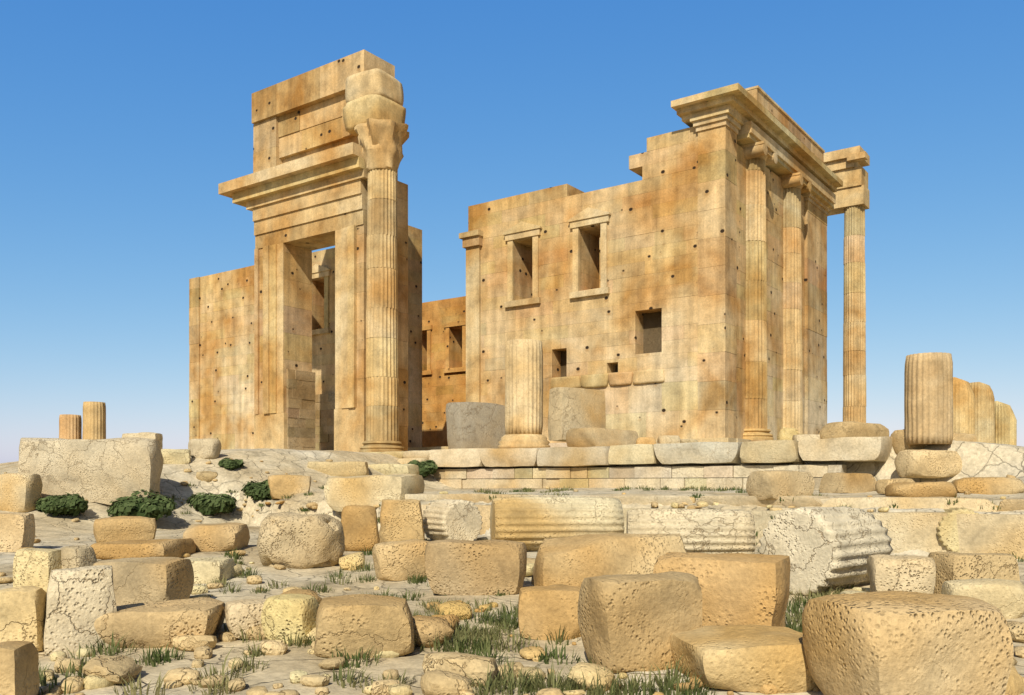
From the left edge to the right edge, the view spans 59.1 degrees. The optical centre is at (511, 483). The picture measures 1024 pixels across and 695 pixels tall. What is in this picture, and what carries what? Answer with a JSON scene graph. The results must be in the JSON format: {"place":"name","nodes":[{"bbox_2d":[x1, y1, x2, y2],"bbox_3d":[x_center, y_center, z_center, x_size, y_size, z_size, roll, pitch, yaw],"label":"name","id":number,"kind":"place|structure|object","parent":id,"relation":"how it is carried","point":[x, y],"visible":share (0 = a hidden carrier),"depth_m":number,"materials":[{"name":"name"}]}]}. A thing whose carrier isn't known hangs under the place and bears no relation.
{"place":"outdoors","nodes":[
{"label":"outdoors","id":0,"kind":"place"},
{"bbox_2d":[189,50,826,450],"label":"temple walls","id":1,"kind":"structure","parent":0,"point":[677,240],"depth_m":41.04,"materials":[{"name":"beige stone"}]},
{"bbox_2d":[286,311,661,449],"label":"temple infill masonry","id":2,"kind":"object","parent":1,"relation":"in","point":[310,420],"visible":0.47,"depth_m":42.73,"materials":[{"name":"brown stone"}]},
{"bbox_2d":[343,68,664,388],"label":"eroded temple blocks","id":3,"kind":"structure","parent":1,"relation":"on","point":[376,93],"depth_m":38.65,"materials":[{"name":"beige stone"}]},
{"bbox_2d":[422,275,599,446],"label":"temple inner walls","id":4,"kind":"structure","parent":0,"point":[443,352],"depth_m":61.44,"materials":[{"name":"stone"}]},
{"bbox_2d":[0,440,1023,694],"bbox_3d":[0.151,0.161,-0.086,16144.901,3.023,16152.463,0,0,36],"label":"ground","id":5,"kind":"structure","parent":0,"point":[978,460],"depth_m":18.08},
{"bbox_2d":[35,457,437,520],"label":"shrub leaves","id":6,"kind":"object","parent":5,"relation":"on","point":[159,505],"visible":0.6,"depth_m":24.59,"materials":[{"name":"green plant"}]},
{"bbox_2d":[254,407,365,451],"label":"portal plinths","id":7,"kind":"object","parent":5,"relation":"on","point":[270,430],"visible":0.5,"depth_m":39.90,"materials":[{"name":"beige stone"}]},
{"bbox_2d":[0,387,1023,694],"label":"fallen blocks","id":8,"kind":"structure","parent":5,"relation":"on","point":[934,623],"depth_m":8.73,"materials":[{"name":"beige stone"}]},
{"bbox_2d":[38,482,1023,694],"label":"grass tufts","id":9,"kind":"object","parent":5,"relation":"on","point":[466,634],"visible":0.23,"depth_m":8.02,"materials":[{"name":"green plant"}]},
{"bbox_2d":[320,437,750,450],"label":"stylobate slabs","id":10,"kind":"structure","parent":5,"relation":"on","point":[727,439],"depth_m":38.14,"materials":[{"name":"stone"}]},
{"bbox_2d":[59,339,1016,447],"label":"column stubs","id":11,"kind":"object","parent":5,"relation":"on","point":[942,404],"depth_m":33.48,"materials":[{"name":"stone"}]},
{"bbox_2d":[218,83,869,414],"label":"entablature molding","id":12,"kind":"structure","parent":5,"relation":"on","point":[332,182],"depth_m":41.52,"materials":[{"name":"beige stone"}]},
{"bbox_2d":[354,118,865,451],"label":"temple columns","id":13,"kind":"structure","parent":5,"relation":"on","point":[381,141],"depth_m":38.65,"materials":[{"name":"beige stone"}]},
{"bbox_2d":[368,436,1023,558],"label":"stone steps","id":14,"kind":"structure","parent":5,"relation":"on","point":[985,533],"depth_m":23.72,"materials":[{"name":"beige stone"}]},
{"bbox_2d":[422,496,978,595],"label":"fallen column drums","id":15,"kind":"object","parent":5,"relation":"on","point":[825,548],"visible":0.66,"depth_m":14.35,"materials":[{"name":"beige stone"}]},
{"bbox_2d":[0,0,1023,462],"label":"sky","id":16,"kind":"structure","parent":0,"point":[122,122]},
{"bbox_2d":[434,464,846,488],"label":"podium rubble wall","id":17,"kind":"structure","parent":0,"point":[728,477],"depth_m":30.35,"materials":[{"name":"beige stone"}]}
]}

